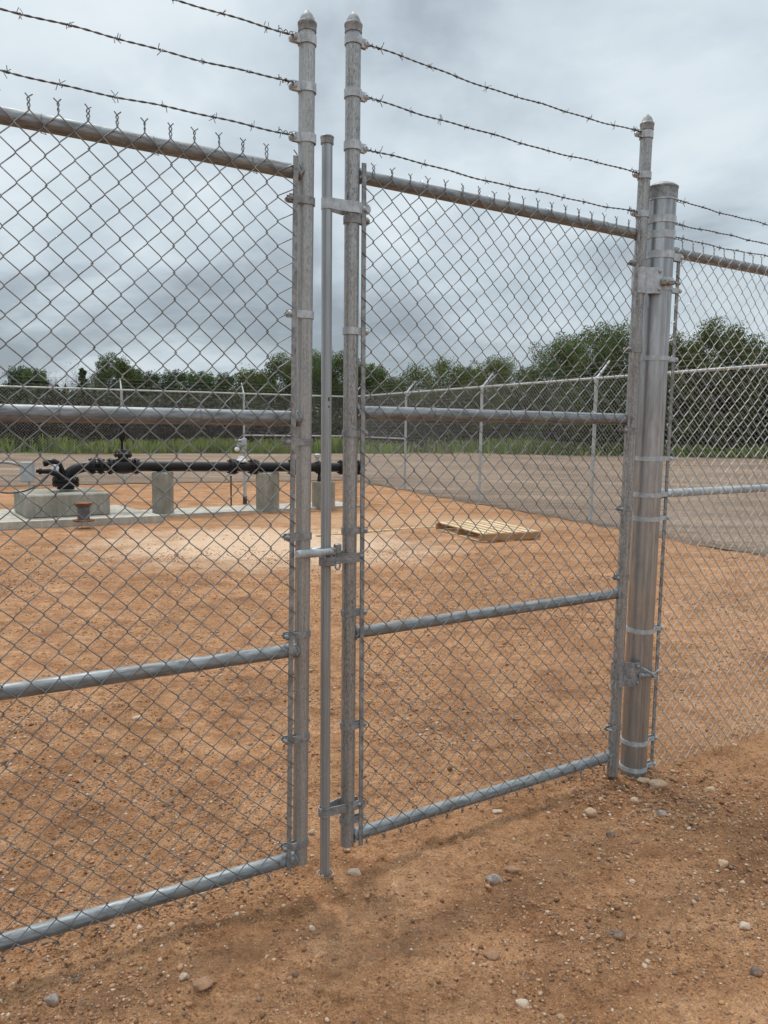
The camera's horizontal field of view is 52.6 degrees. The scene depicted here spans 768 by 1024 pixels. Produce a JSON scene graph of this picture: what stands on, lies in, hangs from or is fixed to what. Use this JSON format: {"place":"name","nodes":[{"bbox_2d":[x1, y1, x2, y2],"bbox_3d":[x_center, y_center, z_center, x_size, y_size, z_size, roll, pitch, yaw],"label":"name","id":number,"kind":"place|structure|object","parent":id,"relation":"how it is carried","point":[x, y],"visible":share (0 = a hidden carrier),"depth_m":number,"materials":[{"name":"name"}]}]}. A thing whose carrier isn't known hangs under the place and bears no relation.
{"place":"outdoors","nodes":[
{"label":"outdoors","id":0,"kind":"place"},
{"bbox_2d":[14,432,622,455],"bbox_3d":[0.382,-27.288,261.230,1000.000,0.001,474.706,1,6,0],"label":"verge ground","id":1,"kind":"structure","parent":0,"point":[26,452],"depth_m":40.92,"materials":[{"name":"green plant"}]},
{"bbox_2d":[0,365,34,391],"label":"tree","id":2,"kind":"object","parent":1,"relation":"on","point":[16,375],"visible":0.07,"depth_m":58.87,"materials":[{"name":"green plant"}]},
{"bbox_2d":[20,367,56,399],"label":"tree","id":3,"kind":"object","parent":1,"relation":"on","point":[24,374],"visible":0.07,"depth_m":55.92,"materials":[{"name":"green plant"}]},
{"bbox_2d":[62,375,74,391],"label":"tree","id":4,"kind":"object","parent":1,"relation":"on","point":[67,382],"visible":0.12,"depth_m":61.26,"materials":[{"name":"green plant"}]},
{"bbox_2d":[71,368,88,389],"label":"tree","id":5,"kind":"object","parent":1,"relation":"on","point":[82,372],"visible":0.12,"depth_m":57.15,"materials":[{"name":"green plant"}]},
{"bbox_2d":[65,351,145,395],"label":"tree","id":6,"kind":"object","parent":1,"relation":"on","point":[104,374],"visible":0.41,"depth_m":56.67,"materials":[{"name":"green plant"}]},
{"bbox_2d":[112,366,158,433],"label":"tree","id":7,"kind":"object","parent":1,"relation":"on","point":[136,371],"visible":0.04,"depth_m":58.99,"materials":[{"name":"green plant"}]},
{"bbox_2d":[128,370,166,436],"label":"tree","id":8,"kind":"object","parent":1,"relation":"on","point":[153,378],"visible":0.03,"depth_m":60.00,"materials":[{"name":"green plant"}]},
{"bbox_2d":[156,368,188,407],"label":"tree","id":9,"kind":"object","parent":1,"relation":"on","point":[180,377],"visible":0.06,"depth_m":58.85,"materials":[{"name":"green plant"}]},
{"bbox_2d":[185,369,226,404],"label":"tree","id":10,"kind":"object","parent":1,"relation":"on","point":[207,379],"visible":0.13,"depth_m":57.81,"materials":[{"name":"green plant"}]},
{"bbox_2d":[0,397,451,451],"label":"grass","id":11,"kind":"structure","parent":1,"relation":"on","point":[216,428],"depth_m":41.35,"materials":[{"name":"green plant"}]},
{"bbox_2d":[212,371,239,396],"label":"tree","id":12,"kind":"object","parent":1,"relation":"on","point":[229,379],"visible":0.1,"depth_m":59.86,"materials":[{"name":"green plant"}]},
{"bbox_2d":[226,367,273,402],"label":"tree","id":13,"kind":"object","parent":1,"relation":"on","point":[241,380],"visible":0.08,"depth_m":54.82,"materials":[{"name":"green plant"}]},
{"bbox_2d":[237,352,296,432],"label":"tree","id":14,"kind":"object","parent":1,"relation":"on","point":[277,375],"visible":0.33,"depth_m":52.59,"materials":[{"name":"green plant"}]},
{"bbox_2d":[282,346,342,432],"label":"tree","id":15,"kind":"object","parent":1,"relation":"on","point":[316,366],"visible":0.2,"depth_m":51.73,"materials":[{"name":"green plant"}]},
{"bbox_2d":[312,350,367,424],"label":"tree","id":16,"kind":"object","parent":1,"relation":"on","point":[338,366],"visible":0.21,"depth_m":52.63,"materials":[{"name":"green plant"}]},
{"bbox_2d":[358,362,401,435],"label":"tree","id":17,"kind":"object","parent":1,"relation":"on","point":[378,376],"visible":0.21,"depth_m":53.65,"materials":[{"name":"green plant"}]},
{"bbox_2d":[0,377,764,444],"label":"wood","id":18,"kind":"object","parent":1,"relation":"on","point":[144,387],"depth_m":51.14,"materials":[{"name":"green plant"}]},
{"bbox_2d":[0,373,767,452],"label":"brush understory","id":19,"kind":"object","parent":1,"relation":"on","point":[132,400],"visible":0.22,"depth_m":46.83,"materials":[{"name":"green plant"}]},
{"bbox_2d":[0,431,767,458],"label":"weeds","id":20,"kind":"object","parent":1,"relation":"on","point":[66,445],"visible":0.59,"depth_m":43.30,"materials":[{"name":"green plant"}]},
{"bbox_2d":[387,376,404,429],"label":"tree","id":21,"kind":"object","parent":1,"relation":"on","point":[391,383],"visible":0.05,"depth_m":56.81,"materials":[{"name":"green plant"}]},
{"bbox_2d":[385,362,437,436],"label":"tree","id":22,"kind":"object","parent":1,"relation":"on","point":[413,378],"visible":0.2,"depth_m":51.93,"materials":[{"name":"green plant"}]},
{"bbox_2d":[409,356,471,438],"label":"tree","id":23,"kind":"object","parent":1,"relation":"on","point":[440,368],"visible":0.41,"depth_m":50.77,"materials":[{"name":"green plant"}]},
{"bbox_2d":[444,364,507,434],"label":"tree","id":24,"kind":"object","parent":1,"relation":"on","point":[468,374],"visible":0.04,"depth_m":52.75,"materials":[{"name":"green plant"}]},
{"bbox_2d":[445,353,530,440],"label":"tree","id":25,"kind":"object","parent":1,"relation":"on","point":[496,363],"visible":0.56,"depth_m":48.96,"materials":[{"name":"green plant"}]},
{"bbox_2d":[506,366,554,441],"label":"tree","id":26,"kind":"object","parent":1,"relation":"on","point":[520,377],"visible":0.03,"depth_m":50.96,"materials":[{"name":"green plant"}]},
{"bbox_2d":[485,334,614,453],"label":"tree","id":27,"kind":"object","parent":1,"relation":"on","point":[566,349],"visible":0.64,"depth_m":45.80,"materials":[{"name":"green plant"}]},
{"bbox_2d":[531,317,629,451],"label":"tree","id":28,"kind":"object","parent":1,"relation":"on","point":[605,352],"visible":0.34,"depth_m":46.22,"materials":[{"name":"green plant"}]},
{"bbox_2d":[603,352,683,443],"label":"tree","id":29,"kind":"object","parent":1,"relation":"on","point":[625,408],"visible":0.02,"depth_m":47.99,"materials":[{"name":"green plant"}]},
{"bbox_2d":[664,331,716,445],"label":"tree","id":30,"kind":"object","parent":1,"relation":"on","point":[683,352],"visible":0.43,"depth_m":45.50,"materials":[{"name":"green plant"}]},
{"bbox_2d":[667,315,766,447],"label":"tree","id":31,"kind":"object","parent":1,"relation":"on","point":[718,345],"visible":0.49,"depth_m":46.17,"materials":[{"name":"green plant"}]},
{"bbox_2d":[712,332,767,445],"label":"tree","id":32,"kind":"object","parent":1,"relation":"on","point":[753,343],"visible":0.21,"depth_m":47.38,"materials":[{"name":"green plant"}]},
{"bbox_2d":[750,332,767,438],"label":"tree","id":33,"kind":"object","parent":1,"relation":"on","point":[765,417],"visible":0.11,"depth_m":48.79,"materials":[{"name":"green plant"}]},
{"bbox_2d":[0,480,767,1023],"bbox_3d":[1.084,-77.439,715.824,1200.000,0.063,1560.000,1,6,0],"label":"ground","id":34,"kind":"structure","parent":0,"point":[226,1002],"depth_m":3.30,"materials":[{"name":"orange soil"}]},
{"bbox_2d":[0,461,34,488],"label":"electrical box","id":35,"kind":"object","parent":34,"relation":"on","point":[25,476],"visible":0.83,"depth_m":13.15,"materials":[{"name":"grey metal"}]},
{"bbox_2d":[20,463,32,480],"bbox_3d":[-6.044,-0.674,13.149,0.190,0.310,0.008,0,6,-9],"label":"door","id":36,"kind":"structure","parent":35,"relation":"in","point":[25,476],"depth_m":13.15,"materials":[{"name":"grey metal"}]},
{"bbox_2d":[44,993,58,1005],"bbox_3d":[-0.882,1.300,2.068,0.041,0.043,0.030,1,6,0],"label":"rock","id":37,"kind":"object","parent":34,"relation":"on","point":[52,999],"visible":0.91,"depth_m":2.06,"materials":[{"name":"grey stone"}]},
{"bbox_2d":[0,505,163,529],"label":"concrete pad","id":38,"kind":"object","parent":34,"relation":"on","point":[9,521],"visible":0.62,"depth_m":11.70,"materials":[{"name":"grey concrete"}]},
{"bbox_2d":[14,487,109,518],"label":"concrete block","id":39,"kind":"structure","parent":38,"relation":"on","point":[53,507],"depth_m":11.79,"materials":[{"name":"grey concrete"}]},
{"bbox_2d":[0,475,48,493],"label":"flexible hose","id":40,"kind":"object","parent":39,"relation":"on","point":[43,480],"visible":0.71,"depth_m":11.94,"materials":[{"name":"rubber"}]},
{"bbox_2d":[36,423,365,489],"bbox_3d":[-2.879,-1.024,13.351,5.710,1.228,0.417,-1,7,-29],"label":"pipeline","id":41,"kind":"object","parent":39,"relation":"on","point":[125,466],"visible":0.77,"depth_m":12.76,"materials":[{"name":"black metal"}]},
{"bbox_2d":[237,456,245,461],"bbox_3d":[-2.490,-0.920,13.589,0.168,0.102,0.168,1,6,0],"label":"pipe sensor","id":42,"kind":"object","parent":41,"relation":"on","point":[240,458],"visible":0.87,"depth_m":13.53,"materials":[{"name":"white plastic"}]},
{"bbox_2d":[73,502,94,521],"bbox_3d":[-4.357,-0.001,11.274,0.300,0.271,0.300,1,6,0],"label":"flanged pipe stub","id":43,"kind":"object","parent":38,"relation":"on","point":[83,509],"visible":0.93,"depth_m":11.20,"materials":[{"name":"metal"}]},
{"bbox_2d":[132,715,142,720],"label":"rock","id":44,"kind":"object","parent":34,"relation":"on","point":[137,717],"visible":0.85,"depth_m":4.00,"materials":[{"name":"beige stone"}]},
{"bbox_2d":[179,972,189,980],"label":"rock","id":45,"kind":"object","parent":34,"relation":"on","point":[183,976],"visible":1,"depth_m":2.13,"materials":[{"name":"beige stone"}]},
{"bbox_2d":[191,919,201,926],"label":"rock","id":46,"kind":"object","parent":34,"relation":"on","point":[196,922],"visible":1,"depth_m":2.36,"materials":[{"name":"brown stone"}]},
{"bbox_2d":[192,976,212,992],"bbox_3d":[-0.493,1.282,2.109,0.060,0.032,0.046,1,6,0],"label":"rock","id":47,"kind":"object","parent":34,"relation":"on","point":[202,984],"visible":1,"depth_m":2.10,"materials":[{"name":"beige stone"}]},
{"bbox_2d":[230,476,231,505],"bbox_3d":[-2.898,-0.392,14.737,0.043,0.580,0.044,1,6,0],"label":"grounding rod","id":48,"kind":"object","parent":34,"relation":"on","point":[230,491],"visible":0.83,"depth_m":14.73,"materials":[{"name":"metal"}]},
{"bbox_2d":[235,438,246,503],"bbox_3d":[-2.749,-0.769,14.958,0.222,1.285,0.203,1,6,0],"label":"instrument post","id":49,"kind":"object","parent":34,"relation":"on","point":[243,442],"visible":0.88,"depth_m":14.95,"materials":[{"name":"metal"}]},
{"bbox_2d":[141,501,359,516],"bbox_3d":[-2.891,-0.009,13.797,5.237,0.085,0.900,-3,7,-32],"label":"concrete strip","id":50,"kind":"object","parent":34,"relation":"on","point":[200,511],"visible":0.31,"depth_m":13.66,"materials":[{"name":"grey concrete"}]},
{"bbox_2d":[152,471,173,513],"bbox_3d":[-3.695,-0.300,12.998,0.277,0.756,0.291,2,6,9],"label":"pipe support","id":51,"kind":"object","parent":50,"relation":"on","point":[163,481],"visible":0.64,"depth_m":12.88,"materials":[{"name":"concrete"}]},
{"bbox_2d":[256,472,278,512],"bbox_3d":[-2.076,-0.358,13.883,0.334,0.723,0.420,3,7,21],"label":"pipe support","id":52,"kind":"object","parent":50,"relation":"on","point":[269,489],"visible":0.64,"depth_m":13.71,"materials":[{"name":"concrete"}]},
{"bbox_2d":[312,481,334,509],"bbox_3d":[-1.120,-0.305,14.416,0.330,0.527,0.300,-4,8,-37],"label":"pipe support","id":53,"kind":"object","parent":50,"relation":"on","point":[316,493],"visible":0.55,"depth_m":14.34,"materials":[{"name":"concrete"}]},
{"bbox_2d":[308,829,314,834],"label":"rock","id":54,"kind":"object","parent":34,"relation":"on","point":[311,832],"visible":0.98,"depth_m":2.94,"materials":[{"name":"beige stone"}]},
{"bbox_2d":[309,925,314,931],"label":"rock","id":55,"kind":"object","parent":34,"relation":"on","point":[311,928],"visible":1,"depth_m":2.36,"materials":[{"name":"beige stone"}]},
{"bbox_2d":[347,868,360,875],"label":"rock","id":56,"kind":"object","parent":34,"relation":"on","point":[354,871],"visible":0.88,"depth_m":2.69,"materials":[{"name":"beige stone"}]},
{"bbox_2d":[316,526,435,535],"bbox_3d":[-0.081,0.276,11.444,2.072,0.020,0.051,-3,8,-33],"label":"wooden lath","id":57,"kind":"object","parent":34,"relation":"on","point":[382,530],"visible":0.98,"depth_m":11.52,"materials":[{"name":"brown wood"}]},
{"bbox_2d":[0,545,767,1023],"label":"pebbles","id":58,"kind":"object","parent":34,"relation":"on","point":[276,933],"visible":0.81,"depth_m":2.77,"materials":[{"name":"gravel"}]},
{"bbox_2d":[0,526,767,786],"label":"dirt clods","id":59,"kind":"object","parent":34,"relation":"on","point":[449,768],"visible":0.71,"depth_m":4.48,"materials":[{"name":"brown soil"}]},
{"bbox_2d":[436,520,540,541],"bbox_3d":[1.476,0.263,11.239,0.952,0.122,1.360,-2,7,-23],"label":"wooden pallet","id":60,"kind":"object","parent":34,"relation":"on","point":[491,534],"visible":0.88,"depth_m":10.94,"materials":[{"name":"brown wood"}]},
{"bbox_2d":[483,950,499,959],"bbox_3d":[0.315,1.302,2.282,0.051,0.029,0.037,1,6,0],"label":"rock","id":61,"kind":"object","parent":34,"relation":"on","point":[491,954],"visible":1,"depth_m":2.27,"materials":[{"name":"beige stone"}]},
{"bbox_2d":[485,874,502,884],"bbox_3d":[0.377,1.262,2.670,0.063,0.045,0.045,-2,7,-21],"label":"rock","id":62,"kind":"object","parent":34,"relation":"on","point":[492,879],"visible":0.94,"depth_m":2.65,"materials":[{"name":"grey stone"}]},
{"bbox_2d":[492,809,502,813],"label":"rock","id":63,"kind":"object","parent":34,"relation":"on","point":[497,811],"visible":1,"depth_m":3.11,"materials":[{"name":"beige stone"}]},
{"bbox_2d":[504,865,517,873],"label":"rock","id":64,"kind":"object","parent":34,"relation":"on","point":[510,869],"visible":1,"depth_m":2.71,"materials":[{"name":"beige stone"}]},
{"bbox_2d":[515,998,528,1008],"bbox_3d":[0.372,1.325,2.088,0.037,0.023,0.032,1,6,0],"label":"rock","id":65,"kind":"object","parent":34,"relation":"on","point":[522,1003],"visible":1,"depth_m":2.08,"materials":[{"name":"white stone"}]},
{"bbox_2d":[584,807,596,816],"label":"rock","id":66,"kind":"object","parent":34,"relation":"on","point":[590,812],"visible":1,"depth_m":3.10,"materials":[{"name":"beige stone"}]},
{"bbox_2d":[605,831,613,837],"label":"rock","id":67,"kind":"object","parent":34,"relation":"on","point":[609,834],"visible":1,"depth_m":2.95,"materials":[{"name":"grey stone"}]},
{"bbox_2d":[607,930,625,940],"bbox_3d":[0.714,1.299,2.392,0.059,0.028,0.049,1,6,0],"label":"rock","id":68,"kind":"object","parent":34,"relation":"on","point":[619,935],"visible":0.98,"depth_m":2.38,"materials":[{"name":"grey stone"}]},
{"bbox_2d":[630,797,639,804],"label":"rock","id":69,"kind":"object","parent":34,"relation":"on","point":[634,800],"visible":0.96,"depth_m":3.23,"materials":[{"name":"beige stone"}]},
{"bbox_2d":[636,777,649,783],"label":"rock","id":70,"kind":"object","parent":34,"relation":"on","point":[642,780],"visible":0.88,"depth_m":3.42,"materials":[{"name":"beige stone"}]},
{"bbox_2d":[522,756,767,848],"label":"gravel heap","id":71,"kind":"object","parent":34,"relation":"on","point":[678,802],"visible":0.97,"depth_m":3.23,"materials":[{"name":"gravel"}]},
{"bbox_2d":[648,779,668,789],"bbox_3d":[1.196,1.186,3.384,0.077,0.052,0.081,-3,8,-33],"label":"rock","id":72,"kind":"object","parent":34,"relation":"on","point":[657,784],"visible":0.97,"depth_m":3.36,"materials":[{"name":"beige stone"}]},
{"bbox_2d":[657,810,667,816],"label":"rock","id":73,"kind":"object","parent":34,"relation":"on","point":[662,813],"visible":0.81,"depth_m":3.13,"materials":[{"name":"grey stone"}]},
{"bbox_2d":[619,181,767,777],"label":"chain link fence","id":74,"kind":"object","parent":34,"relation":"on","point":[664,253],"visible":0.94,"depth_m":3.40,"materials":[{"name":"metal"}]},
{"bbox_2d":[295,12,680,876],"bbox_3d":[0.452,-0.169,2.889,1.790,2.848,0.169,-3,7,-32],"label":"gate leaf","id":75,"kind":"object","parent":74,"relation":"attached to","point":[351,208],"visible":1,"depth_m":2.74,"materials":[{"name":"metal"}]},
{"bbox_2d":[0,0,316,961],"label":"gate leaf","id":76,"kind":"object","parent":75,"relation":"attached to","point":[298,416],"visible":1,"depth_m":2.25,"materials":[{"name":"metal"}]},
{"bbox_2d":[705,786,714,791],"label":"rock","id":77,"kind":"object","parent":34,"relation":"on","point":[711,788],"visible":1,"depth_m":3.36,"materials":[{"name":"beige stone"}]},
{"bbox_2d":[718,859,728,867],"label":"rock","id":78,"kind":"object","parent":34,"relation":"on","point":[723,863],"visible":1,"depth_m":2.77,"materials":[{"name":"beige stone"}]},
{"bbox_2d":[739,921,750,929],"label":"rock","id":79,"kind":"object","parent":34,"relation":"on","point":[743,925],"visible":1,"depth_m":2.43,"materials":[{"name":"beige stone"}]},
{"bbox_2d":[748,966,762,976],"bbox_3d":[1.056,1.306,2.209,0.037,0.028,0.034,1,6,0],"label":"rock","id":80,"kind":"object","parent":34,"relation":"on","point":[755,971],"visible":1,"depth_m":2.20,"materials":[{"name":"grey stone"}]},
{"bbox_2d":[0,453,767,555],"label":"gravel yard","id":81,"kind":"structure","parent":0,"point":[88,478],"depth_m":22.19,"materials":[{"name":"grey gravel"}]},
{"bbox_2d":[0,375,342,483],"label":"chain link fence","id":82,"kind":"object","parent":81,"relation":"on","point":[121,390],"visible":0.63,"depth_m":19.88,"materials":[{"name":"metal"}]},
{"bbox_2d":[357,346,767,550],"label":"chain link fence","id":83,"kind":"object","parent":81,"relation":"on","point":[596,381],"visible":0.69,"depth_m":13.53,"materials":[{"name":"metal"}]},
{"bbox_2d":[0,0,767,403],"label":"sky","id":84,"kind":"structure","parent":0,"point":[699,68],"materials":[{"name":"grey"}]}
]}

